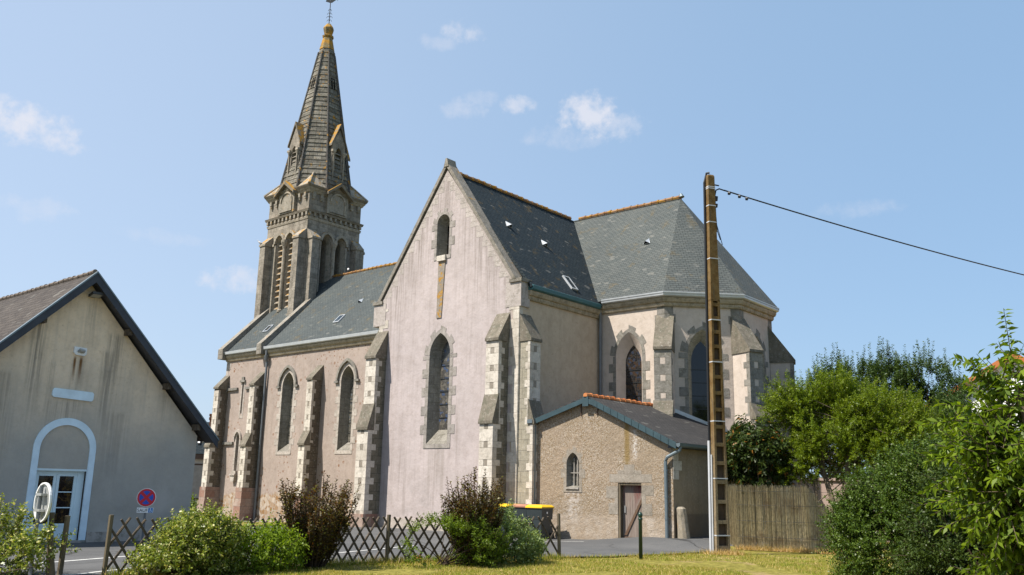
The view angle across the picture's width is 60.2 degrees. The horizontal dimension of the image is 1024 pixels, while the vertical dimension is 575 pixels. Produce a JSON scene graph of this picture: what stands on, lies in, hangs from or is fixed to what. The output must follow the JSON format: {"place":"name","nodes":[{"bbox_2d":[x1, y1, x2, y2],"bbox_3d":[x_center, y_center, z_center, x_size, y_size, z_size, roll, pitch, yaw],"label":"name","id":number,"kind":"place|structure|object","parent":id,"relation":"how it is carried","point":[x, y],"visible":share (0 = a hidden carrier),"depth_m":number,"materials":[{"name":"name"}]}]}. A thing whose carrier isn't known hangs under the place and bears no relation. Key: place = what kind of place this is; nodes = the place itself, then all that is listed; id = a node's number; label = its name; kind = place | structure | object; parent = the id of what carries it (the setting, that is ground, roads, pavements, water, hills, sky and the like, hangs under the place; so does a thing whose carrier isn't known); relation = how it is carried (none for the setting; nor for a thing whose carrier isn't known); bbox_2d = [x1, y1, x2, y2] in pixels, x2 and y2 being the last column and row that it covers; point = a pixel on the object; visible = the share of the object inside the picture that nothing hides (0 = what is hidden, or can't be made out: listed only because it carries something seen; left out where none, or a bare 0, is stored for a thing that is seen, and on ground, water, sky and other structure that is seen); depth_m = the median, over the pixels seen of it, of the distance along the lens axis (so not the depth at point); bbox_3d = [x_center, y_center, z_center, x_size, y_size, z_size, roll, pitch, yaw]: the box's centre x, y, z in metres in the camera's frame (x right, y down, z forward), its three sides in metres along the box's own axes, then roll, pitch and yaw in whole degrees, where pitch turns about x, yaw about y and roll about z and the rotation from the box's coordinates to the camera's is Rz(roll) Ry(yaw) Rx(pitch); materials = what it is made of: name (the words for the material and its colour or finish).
{"place":"outdoors","nodes":[
{"label":"outdoors","id":0,"kind":"place"},
{"bbox_2d":[233,522,347,525],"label":"lawn","id":1,"kind":"structure","parent":0,"point":[243,523],"depth_m":36.36,"materials":[{"name":"green plant"}]},
{"bbox_2d":[0,525,815,574],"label":"road","id":2,"kind":"structure","parent":0,"point":[90,551],"depth_m":23.86,"materials":[{"name":"grey asphalt"}]},
{"bbox_2d":[3,556,124,564],"bbox_3d":[-8.759,5.601,18.320,0.894,0.001,10.207,-6,-15,28],"label":"road marking","id":3,"kind":"object","parent":2,"relation":"on","point":[83,559],"visible":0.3,"depth_m":17.90,"materials":[{"name":"paint"}]},
{"bbox_2d":[64,567,131,574],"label":"road marking","id":4,"kind":"object","parent":2,"relation":"on","point":[89,572],"visible":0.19,"depth_m":15.42,"materials":[{"name":"paint"}]},
{"bbox_2d":[498,504,511,531],"bbox_3d":[-0.131,7.815,29.691,0.630,1.072,0.848,-10,-17,42],"label":"wheeled bin","id":5,"kind":"object","parent":2,"relation":"on","point":[505,505],"visible":0.09,"depth_m":29.36,"materials":[{"name":"plastic"}]},
{"bbox_2d":[512,504,536,530],"bbox_3d":[0.459,7.766,29.424,0.630,1.072,0.848,-8,-16,36],"label":"wheeled bin","id":6,"kind":"object","parent":2,"relation":"on","point":[520,509],"visible":0.1,"depth_m":29.17,"materials":[{"name":"plastic"}]},
{"bbox_2d":[525,505,553,538],"bbox_3d":[0.917,7.656,28.895,0.630,1.072,0.848,-7,-15,32],"label":"wheeled bin","id":7,"kind":"object","parent":2,"relation":"on","point":[540,511],"visible":0.66,"depth_m":28.67,"materials":[{"name":"plastic"}]},
{"bbox_2d":[102,541,897,574],"bbox_3d":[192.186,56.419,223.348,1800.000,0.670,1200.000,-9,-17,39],"label":"ground","id":8,"kind":"structure","parent":0,"point":[746,567],"depth_m":19.40,"materials":[{"name":"green plant"}]},
{"bbox_2d":[28,482,52,574],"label":"round sign","id":9,"kind":"object","parent":8,"relation":"on","point":[43,499],"visible":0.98,"depth_m":14.88,"materials":[{"name":"white metal"}]},
{"bbox_2d":[0,492,81,574],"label":"variegated shrub","id":10,"kind":"object","parent":8,"relation":"on","point":[24,545],"visible":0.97,"depth_m":14.65,"materials":[{"name":"green plant"}]},
{"bbox_2d":[45,512,54,574],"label":"timber post","id":11,"kind":"object","parent":8,"relation":"on","point":[51,515],"visible":0.46,"depth_m":15.09,"materials":[{"name":"brown wood"}]},
{"bbox_2d":[48,529,54,574],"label":"timber post","id":12,"kind":"object","parent":8,"relation":"on","point":[52,565],"visible":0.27,"depth_m":14.80,"materials":[{"name":"brown wood"}]},
{"bbox_2d":[56,516,70,574],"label":"timber post","id":13,"kind":"object","parent":8,"relation":"on","point":[63,549],"visible":1,"depth_m":14.99,"materials":[{"name":"brown wood"}]},
{"bbox_2d":[0,269,218,544],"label":"village hall","id":14,"kind":"structure","parent":8,"relation":"on","point":[102,419],"depth_m":23.46,"materials":[{"name":"paint"}]},
{"bbox_2d":[137,488,155,539],"bbox_3d":[-9.556,5.984,22.982,0.470,1.500,0.099,4,-13,-12],"label":"no stopping sign","id":15,"kind":"object","parent":8,"relation":"on","point":[146,497],"visible":1,"depth_m":23.03,"materials":[{"name":"metal"}]},
{"bbox_2d":[122,498,254,574],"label":"variegated shrub","id":16,"kind":"object","parent":8,"relation":"on","point":[185,556],"visible":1,"depth_m":15.55,"materials":[{"name":"green plant"}]},
{"bbox_2d":[190,493,201,515],"bbox_3d":[-12.585,8.372,33.199,1.543,1.712,1.914,-9,-17,39],"label":"shrub","id":17,"kind":"object","parent":8,"relation":"on","point":[194,503],"visible":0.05,"depth_m":33.44,"materials":[{"name":"green plant"}]},
{"bbox_2d":[191,414,211,513],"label":"slate house","id":18,"kind":"structure","parent":8,"relation":"on","point":[198,466],"depth_m":57.29,"materials":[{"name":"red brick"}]},
{"bbox_2d":[192,464,202,499],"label":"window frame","id":19,"kind":"structure","parent":18,"relation":"in","point":[198,468],"depth_m":57.14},
{"bbox_2d":[226,509,312,574],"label":"green shrub","id":20,"kind":"object","parent":8,"relation":"on","point":[264,559],"visible":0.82,"depth_m":16.61,"materials":[{"name":"green plant"}]},
{"bbox_2d":[276,470,360,567],"bbox_3d":[-3.921,4.638,17.805,1.530,1.881,1.507,1,-13,2],"label":"copper bush","id":21,"kind":"object","parent":8,"relation":"on","point":[330,525],"visible":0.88,"depth_m":17.48,"materials":[{"name":"brown plant"}]},
{"bbox_2d":[102,513,560,574],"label":"lattice fence","id":22,"kind":"object","parent":8,"relation":"on","point":[110,532],"visible":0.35,"depth_m":18.76,"materials":[{"name":"brown wood"}]},
{"bbox_2d":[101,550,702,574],"bbox_3d":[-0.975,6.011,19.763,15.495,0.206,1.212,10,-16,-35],"label":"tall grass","id":23,"kind":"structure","parent":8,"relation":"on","point":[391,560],"depth_m":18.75,"materials":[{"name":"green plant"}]},
{"bbox_2d":[398,506,515,568],"bbox_3d":[-1.102,5.339,18.650,2.662,1.442,1.618,11,-16,-37],"label":"evergreen shrub","id":24,"kind":"object","parent":8,"relation":"on","point":[489,544],"visible":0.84,"depth_m":18.56,"materials":[{"name":"green plant"}]},
{"bbox_2d":[440,467,505,563],"bbox_3d":[-0.744,4.929,19.230,1.451,2.072,1.698,-9,-17,39],"label":"copper bush","id":25,"kind":"object","parent":8,"relation":"on","point":[490,510],"visible":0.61,"depth_m":18.97,"materials":[{"name":"brown plant"}]},
{"bbox_2d":[197,0,805,532],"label":"church","id":26,"kind":"structure","parent":8,"relation":"on","point":[477,324],"depth_m":35.47,"materials":[{"name":"paint"}]},
{"bbox_2d":[234,379,245,470],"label":"slit window","id":27,"kind":"structure","parent":26,"relation":"in","point":[242,393],"depth_m":49.02,"materials":[{"name":"glass"}]},
{"bbox_2d":[274,365,298,454],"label":"window","id":28,"kind":"structure","parent":26,"relation":"in","point":[288,386],"depth_m":46.69,"materials":[{"name":"stone"}]},
{"bbox_2d":[333,358,359,453],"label":"window","id":29,"kind":"structure","parent":26,"relation":"in","point":[345,412],"depth_m":43.66,"materials":[{"name":"stone"}]},
{"bbox_2d":[420,325,456,447],"bbox_3d":[-2.676,3.793,33.966,1.820,4.706,0.442,-9,-17,39],"label":"window","id":30,"kind":"structure","parent":26,"relation":"in","point":[439,371],"depth_m":34.08,"materials":[{"name":"stone"}]},
{"bbox_2d":[431,208,454,260],"bbox_3d":[-2.613,-2.113,35.343,1.280,2.115,0.422,-9,-17,39],"label":"window","id":31,"kind":"structure","parent":26,"relation":"in","point":[443,241],"depth_m":35.43,"materials":[{"name":"stone"}]},
{"bbox_2d":[609,325,650,402],"bbox_3d":[4.665,3.361,34.537,1.880,3.819,0.362,-9,-17,39],"label":"window","id":32,"kind":"structure","parent":26,"relation":"in","point":[627,368],"depth_m":34.74,"materials":[{"name":"grey stone"}]},
{"bbox_2d":[679,321,729,420],"bbox_3d":[7.254,3.358,33.645,1.920,4.136,0.362,2,-13,-5],"label":"window","id":33,"kind":"structure","parent":26,"relation":"in","point":[695,389],"depth_m":33.68,"materials":[{"name":"grey stone"}]},
{"bbox_2d":[754,329,768,404],"bbox_3d":[9.552,3.669,34.809,0.362,4.136,1.920,-9,-17,39],"label":"window","id":34,"kind":"structure","parent":26,"relation":"in","point":[765,364],"depth_m":35.28,"materials":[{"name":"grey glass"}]},
{"bbox_2d":[490,498,548,564],"bbox_3d":[0.008,5.508,19.740,1.486,1.566,1.922,-9,-17,39],"label":"grey green shrub","id":35,"kind":"object","parent":8,"relation":"on","point":[532,550],"visible":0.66,"depth_m":19.36,"materials":[{"name":"green plant"}]},
{"bbox_2d":[638,512,642,558],"bbox_3d":[3.155,6.095,21.705,0.116,1.135,0.116,-9,-17,39],"label":"bollard","id":36,"kind":"object","parent":8,"relation":"on","point":[640,515],"visible":1,"depth_m":21.66,"materials":[{"name":"green metal"}]},
{"bbox_2d":[527,393,762,538],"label":"sacristy","id":37,"kind":"structure","parent":8,"relation":"on","point":[599,457],"depth_m":28.66,"materials":[{"name":"paint"}]},
{"bbox_2d":[561,446,584,491],"bbox_3d":[2.084,6.079,29.581,0.990,1.504,0.270,-9,-17,39],"label":"window","id":38,"kind":"structure","parent":37,"relation":"in","point":[572,473],"depth_m":29.63,"materials":[{"name":"stone"}]},
{"bbox_2d":[618,483,641,537],"bbox_3d":[3.813,7.115,27.943,0.870,1.830,0.280,-9,-17,39],"label":"door","id":39,"kind":"structure","parent":37,"relation":"in","point":[629,494],"depth_m":28.03,"materials":[{"name":"brown wood"}]},
{"bbox_2d":[676,507,689,538],"bbox_3d":[5.193,7.185,26.794,0.444,1.049,0.380,-9,-17,39],"label":"stone post","id":40,"kind":"object","parent":8,"relation":"on","point":[683,526],"visible":0.9,"depth_m":26.69,"materials":[{"name":"beige stone"}]},
{"bbox_2d":[703,172,729,552],"bbox_3d":[5.799,1.969,24.977,0.782,11.035,0.321,6,-13,-18],"label":"utility pole","id":41,"kind":"object","parent":8,"relation":"on","point":[719,532],"visible":0.93,"depth_m":24.67,"materials":[{"name":"wood"}]},
{"bbox_2d":[725,190,1023,274],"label":"power line","id":42,"kind":"object","parent":41,"relation":"attached to","point":[739,195],"visible":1,"depth_m":28.35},
{"bbox_2d":[725,413,797,535],"bbox_3d":[8.025,6.227,28.752,2.557,4.306,2.030,-5,-14,26],"label":"loquat tree","id":43,"kind":"object","parent":8,"relation":"on","point":[749,448],"visible":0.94,"depth_m":28.49,"materials":[{"name":"green plant"}]},
{"bbox_2d":[693,543,833,555],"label":"dry grass","id":44,"kind":"structure","parent":8,"relation":"on","point":[750,547],"depth_m":24.89,"materials":[{"name":"plant"}]},
{"bbox_2d":[728,484,861,552],"bbox_3d":[7.844,6.729,25.835,4.336,2.014,1.179,-9,-17,39],"label":"reed screen","id":45,"kind":"object","parent":8,"relation":"on","point":[736,511],"visible":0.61,"depth_m":25.58,"materials":[{"name":"wicker"}]},
{"bbox_2d":[797,477,891,541],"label":"garden wall","id":46,"kind":"structure","parent":8,"relation":"on","point":[822,487],"depth_m":32.90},
{"bbox_2d":[806,460,886,477],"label":"woodland","id":47,"kind":"object","parent":8,"relation":"on","point":[835,476],"depth_m":149.46,"materials":[{"name":"green plant"}]},
{"bbox_2d":[754,359,953,513],"bbox_3d":[10.936,5.300,28.268,5.998,6.037,3.995,-9,-17,39],"label":"plum tree","id":48,"kind":"object","parent":8,"relation":"on","point":[850,411],"visible":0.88,"depth_m":28.02,"materials":[{"name":"green plant"}]},
{"bbox_2d":[800,336,972,477],"bbox_3d":[13.848,5.580,32.838,6.389,7.592,3.311,-3,-13,19],"label":"columnar tree","id":49,"kind":"object","parent":8,"relation":"on","point":[904,374],"visible":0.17,"depth_m":32.75,"materials":[{"name":"green plant"}]},
{"bbox_2d":[811,419,996,574],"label":"box shrub","id":50,"kind":"object","parent":8,"relation":"on","point":[855,525],"visible":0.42,"depth_m":13.81,"materials":[{"name":"green plant"}]},
{"bbox_2d":[864,449,967,551],"bbox_3d":[11.809,5.893,24.117,2.801,3.372,5.600,12,-17,-40],"label":"understorey shrub","id":51,"kind":"object","parent":8,"relation":"on","point":[886,532],"visible":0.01,"depth_m":24.82,"materials":[{"name":"green plant"}]},
{"bbox_2d":[880,444,1023,574],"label":"box shrub","id":52,"kind":"object","parent":8,"relation":"on","point":[937,553],"visible":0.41,"depth_m":11.19,"materials":[{"name":"green plant"}]},
{"bbox_2d":[914,308,1023,574],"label":"cherry tree","id":53,"kind":"object","parent":8,"relation":"on","point":[993,475],"visible":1,"depth_m":8.04,"materials":[{"name":"green plant"}]},
{"bbox_2d":[924,375,1018,520],"bbox_3d":[15.779,5.773,29.613,4.140,5.869,3.576,-9,-17,39],"label":"hedge tree","id":54,"kind":"object","parent":8,"relation":"on","point":[940,395],"visible":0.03,"depth_m":30.17,"materials":[{"name":"green plant"}]},
{"bbox_2d":[924,354,1023,429],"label":"white house","id":55,"kind":"structure","parent":8,"relation":"on","point":[996,364],"depth_m":33.34,"materials":[{"name":"tile"}]},
{"bbox_2d":[0,0,1023,476],"label":"sky","id":56,"kind":"structure","parent":0,"point":[143,143],"materials":[{"name":"blue"}]}
]}

